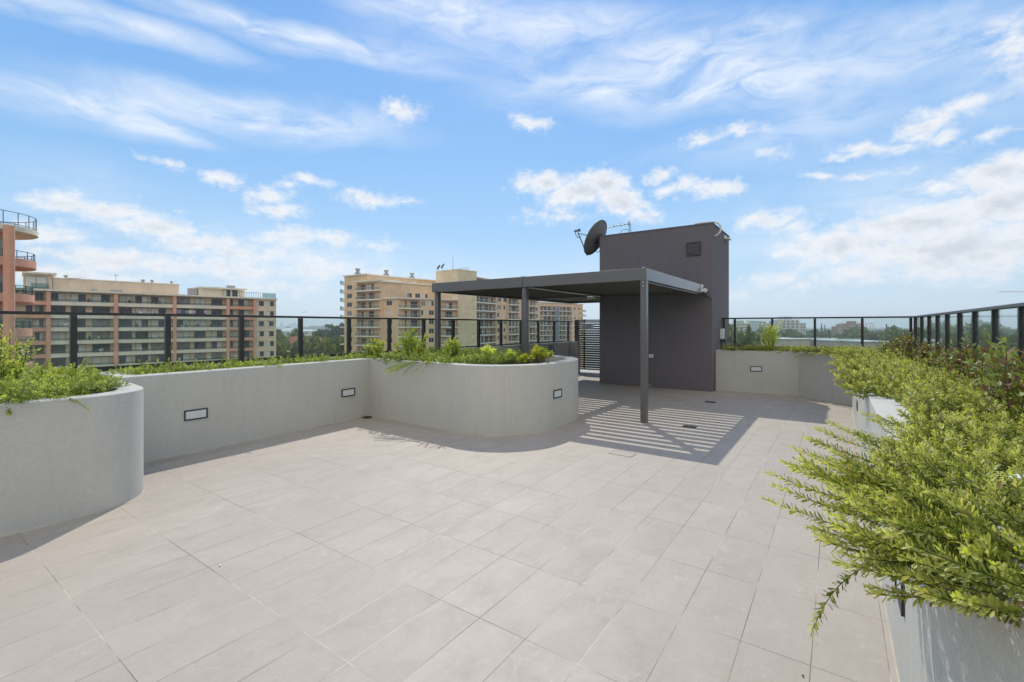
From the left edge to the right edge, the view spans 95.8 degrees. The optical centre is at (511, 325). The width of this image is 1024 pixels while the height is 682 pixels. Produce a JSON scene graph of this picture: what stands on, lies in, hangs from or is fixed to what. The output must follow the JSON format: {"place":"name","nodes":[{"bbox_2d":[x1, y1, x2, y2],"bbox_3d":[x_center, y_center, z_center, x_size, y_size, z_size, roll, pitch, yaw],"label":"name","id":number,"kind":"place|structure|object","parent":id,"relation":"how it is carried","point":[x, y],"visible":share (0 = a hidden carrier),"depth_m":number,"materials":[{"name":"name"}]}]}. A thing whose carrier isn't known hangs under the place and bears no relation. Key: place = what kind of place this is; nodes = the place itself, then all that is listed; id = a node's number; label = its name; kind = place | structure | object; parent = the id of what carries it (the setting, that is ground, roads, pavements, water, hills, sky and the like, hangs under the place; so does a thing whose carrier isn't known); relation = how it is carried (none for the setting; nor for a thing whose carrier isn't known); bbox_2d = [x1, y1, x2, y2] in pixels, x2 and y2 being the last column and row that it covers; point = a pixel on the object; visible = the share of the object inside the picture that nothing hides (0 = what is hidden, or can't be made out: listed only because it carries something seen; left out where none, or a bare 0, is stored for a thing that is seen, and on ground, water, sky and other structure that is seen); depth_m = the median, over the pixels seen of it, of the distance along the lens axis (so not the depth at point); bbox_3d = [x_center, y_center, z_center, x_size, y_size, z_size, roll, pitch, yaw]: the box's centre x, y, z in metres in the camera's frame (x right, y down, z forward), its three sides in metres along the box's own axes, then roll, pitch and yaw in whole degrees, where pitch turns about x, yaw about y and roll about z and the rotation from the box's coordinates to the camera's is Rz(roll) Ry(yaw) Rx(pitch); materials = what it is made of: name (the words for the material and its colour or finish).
{"place":"outdoors","nodes":[
{"label":"outdoors","id":0,"kind":"place"},
{"bbox_2d":[0,209,38,368],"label":"apartment building","id":1,"kind":"structure","parent":0,"point":[10,265],"depth_m":37.59,"materials":[{"name":"orange concrete"}]},
{"bbox_2d":[15,271,277,371],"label":"apartment block","id":2,"kind":"structure","parent":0,"point":[105,340],"depth_m":113.41,"materials":[{"name":"beige brick"}]},
{"bbox_2d":[25,276,46,287],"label":"window","id":3,"kind":"structure","parent":2,"relation":"in","point":[32,281],"depth_m":101.53,"materials":[{"name":"white glass"}]},
{"bbox_2d":[35,332,43,340],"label":"window","id":4,"kind":"structure","parent":2,"relation":"in","point":[39,336],"depth_m":101.45,"materials":[{"name":"grey glass"}]},
{"bbox_2d":[51,293,65,300],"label":"window","id":5,"kind":"structure","parent":2,"relation":"in","point":[54,296],"depth_m":103.66,"materials":[{"name":"grey glass"}]},
{"bbox_2d":[51,306,65,311],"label":"window","id":6,"kind":"structure","parent":2,"relation":"in","point":[53,308],"depth_m":103.66,"materials":[{"name":"grey glass"}]},
{"bbox_2d":[51,319,65,326],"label":"window","id":7,"kind":"structure","parent":2,"relation":"in","point":[54,322],"depth_m":103.60,"materials":[{"name":"grey glass"}]},
{"bbox_2d":[51,332,65,340],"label":"window","id":8,"kind":"structure","parent":2,"relation":"in","point":[62,335],"depth_m":103.66,"materials":[{"name":"grey glass"}]},
{"bbox_2d":[51,345,65,353],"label":"window","id":9,"kind":"structure","parent":2,"relation":"in","point":[54,348],"depth_m":103.66,"materials":[{"name":"grey glass"}]},
{"bbox_2d":[51,358,65,366],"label":"window","id":10,"kind":"structure","parent":2,"relation":"in","point":[56,361],"depth_m":103.66,"materials":[{"name":"clear glass"}]},
{"bbox_2d":[71,294,85,301],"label":"window","id":11,"kind":"structure","parent":2,"relation":"in","point":[78,297],"depth_m":106.19,"materials":[{"name":"clear glass"}]},
{"bbox_2d":[71,306,85,311],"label":"window","id":12,"kind":"structure","parent":2,"relation":"in","point":[73,308],"depth_m":105.93,"materials":[{"name":"clear glass"}]},
{"bbox_2d":[77,344,85,352],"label":"window","id":13,"kind":"structure","parent":2,"relation":"in","point":[81,348],"depth_m":106.42,"materials":[{"name":"clear glass"}]},
{"bbox_2d":[92,294,109,302],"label":"window","id":14,"kind":"structure","parent":2,"relation":"in","point":[95,298],"depth_m":108.82,"materials":[{"name":"clear glass"}]},
{"bbox_2d":[92,307,109,312],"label":"window","id":15,"kind":"structure","parent":2,"relation":"in","point":[94,309],"depth_m":108.95,"materials":[{"name":"clear glass"}]},
{"bbox_2d":[92,319,109,326],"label":"window","id":16,"kind":"structure","parent":2,"relation":"in","point":[95,322],"depth_m":108.82,"materials":[{"name":"clear glass"}]},
{"bbox_2d":[92,332,109,339],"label":"window","id":17,"kind":"structure","parent":2,"relation":"in","point":[103,335],"depth_m":108.95,"materials":[{"name":"clear glass"}]},
{"bbox_2d":[92,344,109,351],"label":"window","id":18,"kind":"structure","parent":2,"relation":"in","point":[106,347],"depth_m":108.95,"materials":[{"name":"clear glass"}]},
{"bbox_2d":[92,356,109,364],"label":"window","id":19,"kind":"structure","parent":2,"relation":"in","point":[96,360],"depth_m":108.82,"materials":[{"name":"clear glass"}]},
{"bbox_2d":[119,295,131,302],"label":"window","id":20,"kind":"structure","parent":2,"relation":"in","point":[122,299],"depth_m":112.00,"materials":[{"name":"clear glass"}]},
{"bbox_2d":[119,319,131,326],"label":"window","id":21,"kind":"structure","parent":2,"relation":"in","point":[122,322],"depth_m":112.11,"materials":[{"name":"clear glass"}]},
{"bbox_2d":[119,331,131,338],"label":"window","id":22,"kind":"structure","parent":2,"relation":"in","point":[124,333],"depth_m":112.11,"materials":[{"name":"clear glass"}]},
{"bbox_2d":[119,343,131,351],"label":"window","id":23,"kind":"structure","parent":2,"relation":"in","point":[123,346],"depth_m":112.11,"materials":[{"name":"clear glass"}]},
{"bbox_2d":[119,355,131,363],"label":"window","id":24,"kind":"structure","parent":2,"relation":"in","point":[123,359],"depth_m":112.11,"materials":[{"name":"clear glass"}]},
{"bbox_2d":[135,296,147,303],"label":"window","id":25,"kind":"structure","parent":2,"relation":"in","point":[144,299],"depth_m":114.51,"materials":[{"name":"clear glass"}]},
{"bbox_2d":[135,320,147,326],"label":"window","id":26,"kind":"structure","parent":2,"relation":"in","point":[141,323],"depth_m":114.51,"materials":[{"name":"clear glass"}]},
{"bbox_2d":[135,331,147,338],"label":"window","id":27,"kind":"structure","parent":2,"relation":"in","point":[138,334],"depth_m":114.37,"materials":[{"name":"clear glass"}]},
{"bbox_2d":[135,343,147,350],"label":"window","id":28,"kind":"structure","parent":2,"relation":"in","point":[144,346],"depth_m":114.51,"materials":[{"name":"clear glass"}]},
{"bbox_2d":[135,355,147,362],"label":"window","id":29,"kind":"structure","parent":2,"relation":"in","point":[143,358],"depth_m":114.37,"materials":[{"name":"clear glass"}]},
{"bbox_2d":[151,320,163,326],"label":"window","id":30,"kind":"structure","parent":2,"relation":"in","point":[154,323],"depth_m":116.69,"materials":[{"name":"clear glass"}]},
{"bbox_2d":[151,331,163,338],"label":"window","id":31,"kind":"structure","parent":2,"relation":"in","point":[159,334],"depth_m":116.80,"materials":[{"name":"clear glass"}]},
{"bbox_2d":[151,343,163,350],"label":"window","id":32,"kind":"structure","parent":2,"relation":"in","point":[154,346],"depth_m":116.54,"materials":[{"name":"clear glass"}]},
{"bbox_2d":[151,354,163,361],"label":"window","id":33,"kind":"structure","parent":2,"relation":"in","point":[155,357],"depth_m":116.69,"materials":[{"name":"clear glass"}]},
{"bbox_2d":[151,297,165,303],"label":"window","id":34,"kind":"structure","parent":2,"relation":"in","point":[153,299],"depth_m":116.80,"materials":[{"name":"clear glass"}]},
{"bbox_2d":[151,308,165,313],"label":"window","id":35,"kind":"structure","parent":2,"relation":"in","point":[153,310],"depth_m":116.80,"materials":[{"name":"clear glass"}]},
{"bbox_2d":[177,297,189,304],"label":"window","id":36,"kind":"structure","parent":2,"relation":"in","point":[182,301],"depth_m":120.65,"materials":[{"name":"clear glass"}]},
{"bbox_2d":[177,331,189,337],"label":"window","id":37,"kind":"structure","parent":2,"relation":"in","point":[180,334],"depth_m":120.65,"materials":[{"name":"clear glass"}]},
{"bbox_2d":[177,342,189,349],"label":"window","id":38,"kind":"structure","parent":2,"relation":"in","point":[180,345],"depth_m":120.65,"materials":[{"name":"clear glass"}]},
{"bbox_2d":[177,353,189,360],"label":"window","id":39,"kind":"structure","parent":2,"relation":"in","point":[183,356],"depth_m":120.65,"materials":[{"name":"clear glass"}]},
{"bbox_2d":[194,298,205,304],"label":"window","id":40,"kind":"structure","parent":2,"relation":"in","point":[197,301],"depth_m":123.24,"materials":[{"name":"clear glass"}]},
{"bbox_2d":[194,331,205,337],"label":"window","id":41,"kind":"structure","parent":2,"relation":"in","point":[201,334],"depth_m":123.42,"materials":[{"name":"clear glass"}]},
{"bbox_2d":[194,342,205,348],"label":"window","id":42,"kind":"structure","parent":2,"relation":"in","point":[202,345],"depth_m":123.42,"materials":[{"name":"clear glass"}]},
{"bbox_2d":[194,352,205,359],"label":"window","id":43,"kind":"structure","parent":2,"relation":"in","point":[202,356],"depth_m":123.42,"materials":[{"name":"clear glass"}]},
{"bbox_2d":[211,331,221,337],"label":"window","id":44,"kind":"structure","parent":2,"relation":"in","point":[214,334],"depth_m":126.14,"materials":[{"name":"clear glass"}]},
{"bbox_2d":[211,341,221,348],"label":"window","id":45,"kind":"structure","parent":2,"relation":"in","point":[216,344],"depth_m":126.14,"materials":[{"name":"clear glass"}]},
{"bbox_2d":[340,264,539,355],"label":"apartment tower","id":46,"kind":"structure","parent":0,"point":[385,295],"depth_m":153.34,"materials":[{"name":"beige brick"}]},
{"bbox_2d":[0,369,897,681],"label":"terrace floor","id":47,"kind":"structure","parent":0,"point":[376,549],"depth_m":3.12,"materials":[{"name":"tile"}]},
{"bbox_2d":[0,377,143,536],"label":"planter","id":48,"kind":"object","parent":47,"relation":"on","point":[62,460],"visible":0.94,"depth_m":3.80,"materials":[{"name":"painted concrete render"},{"name":"soil"}]},
{"bbox_2d":[0,324,40,379],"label":"bushy shrub","id":49,"kind":"object","parent":48,"relation":"on","point":[5,362],"visible":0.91,"depth_m":4.40,"materials":[{"name":"green plant"}]},
{"bbox_2d":[0,357,131,415],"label":"ground cover","id":50,"kind":"object","parent":48,"relation":"on","point":[47,382],"visible":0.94,"depth_m":4.08,"materials":[{"name":"green plant"}]},
{"bbox_2d":[100,350,578,462],"bbox_3d":[-1.718,1.093,7.289,4.029,1.015,6.494,0,0,35],"label":"planter","id":51,"kind":"object","parent":47,"relation":"on","point":[187,412],"visible":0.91,"depth_m":6.82,"materials":[{"name":"painted concrete render"},{"name":"soil"}]},
{"bbox_2d":[99,346,543,375],"bbox_3d":[-2.089,0.585,7.508,3.306,0.452,6.409,0,0,35],"label":"ground cover","id":52,"kind":"object","parent":51,"relation":"on","point":[464,356],"visible":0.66,"depth_m":7.47,"materials":[{"name":"green plant"}]},
{"bbox_2d":[363,339,385,356],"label":"bushy shrub","id":53,"kind":"object","parent":51,"relation":"on","point":[371,347],"visible":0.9,"depth_m":8.49,"materials":[{"name":"green plant"}]},
{"bbox_2d":[391,327,427,355],"bbox_3d":[-1.754,0.358,8.254,0.688,0.705,0.555,0,0,-37],"label":"bushy shrub","id":54,"kind":"object","parent":51,"relation":"on","point":[406,342],"visible":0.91,"depth_m":8.23,"materials":[{"name":"green plant"}]},
{"bbox_2d":[442,335,462,357],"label":"bushy shrub","id":55,"kind":"object","parent":51,"relation":"on","point":[454,345],"visible":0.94,"depth_m":7.92,"materials":[{"name":"green plant"}]},
{"bbox_2d":[480,343,496,364],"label":"broad leaf plant","id":56,"kind":"object","parent":51,"relation":"on","point":[489,351],"visible":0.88,"depth_m":7.46,"materials":[{"name":"green plant"}]},
{"bbox_2d":[516,353,534,363],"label":"fleshy plant","id":57,"kind":"object","parent":51,"relation":"on","point":[522,358],"visible":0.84,"depth_m":7.19,"materials":[{"name":"green plant"}]},
{"bbox_2d":[531,344,553,362],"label":"fleshy plant","id":58,"kind":"object","parent":51,"relation":"on","point":[540,352],"visible":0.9,"depth_m":7.37,"materials":[{"name":"green plant"}]},
{"bbox_2d":[461,341,579,371],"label":"parapet wall","id":59,"kind":"structure","parent":47,"relation":"on","point":[570,348],"depth_m":15.30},
{"bbox_2d":[0,311,572,370],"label":"glass fence","id":60,"kind":"object","parent":59,"relation":"on","point":[73,337],"visible":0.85,"depth_m":7.30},
{"bbox_2d":[432,267,711,422],"bbox_3d":[2.141,0.318,11.615,5.025,2.565,6.584,0,0,35],"label":"pergola","id":61,"kind":"object","parent":47,"relation":"on","point":[643,283],"visible":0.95,"depth_m":9.19,"materials":[{"name":"metal"}]},
{"bbox_2d":[575,320,599,369],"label":"slatted gate","id":62,"kind":"structure","parent":47,"relation":"on","point":[587,324],"depth_m":15.77,"materials":[{"name":"grey metal"}]},
{"bbox_2d":[609,449,636,456],"bbox_3d":[1.383,1.596,5.785,0.300,0.006,0.200,0,0,35],"label":"floor drain","id":63,"kind":"object","parent":47,"relation":"on","point":[623,453],"visible":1,"depth_m":5.77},
{"bbox_2d":[599,221,731,391],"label":"stair tower","id":64,"kind":"structure","parent":47,"relation":"on","point":[687,334],"depth_m":11.84,"materials":[{"name":"grey concrete"}]},
{"bbox_2d":[574,220,606,254],"bbox_3d":[2.356,-2.458,13.213,0.888,1.018,0.925,0,0,-16],"label":"satellite dish","id":65,"kind":"object","parent":64,"relation":"attached to","point":[591,244],"visible":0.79,"depth_m":12.98,"materials":[{"name":"grey metal"}]},
{"bbox_2d":[715,349,1023,681],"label":"planter","id":66,"kind":"object","parent":47,"relation":"on","point":[937,643],"visible":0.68,"depth_m":1.89,"materials":[{"name":"painted concrete render"},{"name":"soil"}]},
{"bbox_2d":[758,318,784,349],"bbox_3d":[6.266,0.275,11.151,0.581,0.924,1.016,0,0,35],"label":"bushy shrub","id":67,"kind":"object","parent":66,"relation":"on","point":[765,339],"visible":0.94,"depth_m":11.05,"materials":[{"name":"green plant"}]},
{"bbox_2d":[722,316,912,348],"bbox_3d":[7.043,0.290,10.963,3.840,0.980,0.080,0,0,35],"label":"glass fence","id":68,"kind":"object","parent":66,"relation":"on","point":[862,326],"visible":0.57,"depth_m":10.87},
{"bbox_2d":[719,343,1023,638],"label":"ground cover","id":69,"kind":"object","parent":66,"relation":"on","point":[957,422],"visible":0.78,"depth_m":1.51,"materials":[{"name":"green plant"}]},
{"bbox_2d":[873,337,899,354],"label":"red leaf shrub","id":70,"kind":"object","parent":66,"relation":"on","point":[886,345],"visible":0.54,"depth_m":8.06,"materials":[{"name":"plant"}]},
{"bbox_2d":[886,332,915,357],"bbox_3d":[6.416,0.407,7.630,0.346,0.614,0.358,0,0,22],"label":"red leaf shrub","id":71,"kind":"object","parent":66,"relation":"on","point":[898,339],"visible":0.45,"depth_m":7.66,"materials":[{"name":"plant"}]},
{"bbox_2d":[898,335,928,358],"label":"red leaf shrub","id":72,"kind":"object","parent":66,"relation":"on","point":[909,348],"visible":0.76,"depth_m":6.84,"materials":[{"name":"plant"}]},
{"bbox_2d":[914,341,945,367],"bbox_3d":[5.265,0.445,5.811,0.292,0.517,0.302,0,0,-28],"label":"red leaf shrub","id":73,"kind":"object","parent":66,"relation":"on","point":[925,355],"visible":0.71,"depth_m":5.80,"materials":[{"name":"plant"}]},
{"bbox_2d":[928,339,965,374],"bbox_3d":[4.779,0.421,5.057,0.464,0.557,0.288,0,0,-1],"label":"red leaf shrub","id":74,"kind":"object","parent":66,"relation":"on","point":[946,358],"visible":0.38,"depth_m":5.04,"materials":[{"name":"plant"}]},
{"bbox_2d":[942,342,983,380],"bbox_3d":[4.320,0.432,4.448,0.320,0.549,0.310,0,0,-38],"label":"red leaf shrub","id":75,"kind":"object","parent":66,"relation":"on","point":[970,352],"visible":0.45,"depth_m":4.42,"materials":[{"name":"plant"}]},
{"bbox_2d":[912,302,1023,365],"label":"glass fence","id":76,"kind":"object","parent":66,"relation":"on","point":[995,321],"visible":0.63,"depth_m":5.55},
{"bbox_2d":[959,332,1019,393],"bbox_3d":[3.894,0.378,3.805,0.551,0.662,0.342,0,0,-27],"label":"red leaf shrub","id":77,"kind":"object","parent":66,"relation":"on","point":[967,366],"visible":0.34,"depth_m":3.80,"materials":[{"name":"plant"}]},
{"bbox_2d":[964,336,1023,402],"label":"red leaf shrub","id":78,"kind":"object","parent":66,"relation":"on","point":[999,354],"visible":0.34,"depth_m":3.25,"materials":[{"name":"plant"}]},
{"bbox_2d":[973,337,1023,424],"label":"red leaf shrub","id":79,"kind":"object","parent":66,"relation":"on","point":[1018,373],"visible":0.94,"depth_m":2.79,"materials":[{"name":"plant"}]},
{"bbox_2d":[0,0,1023,326],"label":"sky","id":80,"kind":"structure","parent":0,"point":[855,158],"materials":[{"name":"blue"}]},
{"bbox_2d":[540,302,585,367],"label":"apartment tower","id":81,"kind":"structure","parent":0,"point":[556,311],"depth_m":279.18,"materials":[{"name":"beige concrete"}]},
{"bbox_2d":[276,326,1016,368],"bbox_3d":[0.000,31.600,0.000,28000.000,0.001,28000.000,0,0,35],"label":"ground","id":82,"kind":"structure","parent":0,"point":[599,341],"depth_m":1328.94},
{"bbox_2d":[276,332,290,346],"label":"tree","id":83,"kind":"object","parent":82,"relation":"on","point":[280,338],"visible":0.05,"depth_m":189.89,"materials":[{"name":"green plant"}]},
{"bbox_2d":[276,340,294,360],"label":"tree","id":84,"kind":"object","parent":82,"relation":"on","point":[281,349],"visible":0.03,"depth_m":165.94,"materials":[{"name":"green plant"}]},
{"bbox_2d":[283,337,318,359],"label":"tree","id":85,"kind":"object","parent":82,"relation":"on","point":[308,348],"visible":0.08,"depth_m":170.15,"materials":[{"name":"green plant"}]},
{"bbox_2d":[304,330,343,356],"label":"tree","id":86,"kind":"object","parent":82,"relation":"on","point":[328,345],"visible":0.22,"depth_m":180.38,"materials":[{"name":"green plant"}]},
{"bbox_2d":[326,325,343,339],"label":"tree","id":87,"kind":"object","parent":82,"relation":"on","point":[337,331],"visible":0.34,"depth_m":295.61,"materials":[{"name":"green plant"}]},
{"bbox_2d":[729,323,760,348],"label":"tree","id":88,"kind":"object","parent":82,"relation":"on","point":[748,337],"visible":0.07,"depth_m":125.48,"materials":[{"name":"green plant"}]},
{"bbox_2d":[786,330,805,337],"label":"tree","id":89,"kind":"object","parent":82,"relation":"on","point":[793,334],"visible":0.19,"depth_m":399.59,"materials":[{"name":"green plant"}]},
{"bbox_2d":[806,332,830,338],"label":"tree","id":90,"kind":"object","parent":82,"relation":"on","point":[820,335],"visible":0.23,"depth_m":416.08,"materials":[{"name":"green plant"}]},
{"bbox_2d":[832,324,842,334],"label":"apartment block","id":91,"kind":"structure","parent":82,"relation":"on","point":[837,328],"depth_m":642.96,"materials":[{"name":"grey brick"}]},
{"bbox_2d":[808,338,873,347],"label":"long building","id":92,"kind":"structure","parent":82,"relation":"on","point":[831,342],"depth_m":292.86,"materials":[{"name":"metal"}]},
{"bbox_2d":[836,331,859,338],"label":"tree","id":93,"kind":"object","parent":82,"relation":"on","point":[848,336],"visible":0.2,"depth_m":399.40,"materials":[{"name":"green plant"}]},
{"bbox_2d":[843,321,860,331],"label":"apartment block","id":94,"kind":"structure","parent":82,"relation":"on","point":[848,325],"depth_m":563.38,"materials":[{"name":"grey brick"}]},
{"bbox_2d":[840,326,882,340],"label":"tree","id":95,"kind":"object","parent":82,"relation":"on","point":[873,336],"visible":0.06,"depth_m":415.38,"materials":[{"name":"green plant"}]},
{"bbox_2d":[835,339,892,348],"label":"long building","id":96,"kind":"structure","parent":82,"relation":"on","point":[855,343],"depth_m":272.91,"materials":[{"name":"metal"}]},
{"bbox_2d":[880,328,917,341],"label":"tree","id":97,"kind":"object","parent":82,"relation":"on","point":[888,335],"visible":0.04,"depth_m":308.21,"materials":[{"name":"green plant"}]},
{"bbox_2d":[806,327,1016,331],"bbox_3d":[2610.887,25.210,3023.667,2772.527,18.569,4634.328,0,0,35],"label":"woods","id":98,"kind":"object","parent":82,"relation":"on","point":[868,329],"visible":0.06,"depth_m":3054.93,"materials":[{"name":"green plant"}]},
{"bbox_2d":[905,321,966,337],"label":"tree","id":99,"kind":"object","parent":82,"relation":"on","point":[953,329],"visible":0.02,"depth_m":234.96,"materials":[{"name":"green plant"}]},
{"bbox_2d":[925,332,1016,374],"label":"tree","id":100,"kind":"object","parent":82,"relation":"on","point":[954,339],"visible":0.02,"depth_m":141.55,"materials":[{"name":"green plant"}]},
{"bbox_2d":[940,332,1003,363],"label":"tree","id":101,"kind":"object","parent":82,"relation":"on","point":[968,340],"visible":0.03,"depth_m":143.86,"materials":[{"name":"green plant"}]},
{"bbox_2d":[934,323,1016,367],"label":"tree","id":102,"kind":"object","parent":82,"relation":"on","point":[1009,333],"visible":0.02,"depth_m":144.88,"materials":[{"name":"green plant"}]},
{"bbox_2d":[963,319,990,331],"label":"tree","id":103,"kind":"object","parent":82,"relation":"on","point":[982,324],"visible":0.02,"depth_m":243.64,"materials":[{"name":"green plant"}]},
{"bbox_2d":[730,321,747,331],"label":"apartment block","id":104,"kind":"structure","parent":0,"point":[741,323],"depth_m":520.00,"materials":[{"name":"white concrete"}]},
{"bbox_2d":[749,321,766,331],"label":"apartment block","id":105,"kind":"structure","parent":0,"point":[754,325],"depth_m":501.72,"materials":[{"name":"white concrete"}]},
{"bbox_2d":[760,336,809,346],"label":"long building","id":106,"kind":"structure","parent":0,"point":[791,342],"depth_m":297.50,"materials":[{"name":"metal"}]},
{"bbox_2d":[774,319,799,331],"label":"apartment block","id":107,"kind":"structure","parent":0,"point":[791,324],"depth_m":469.98,"materials":[{"name":"white concrete"}]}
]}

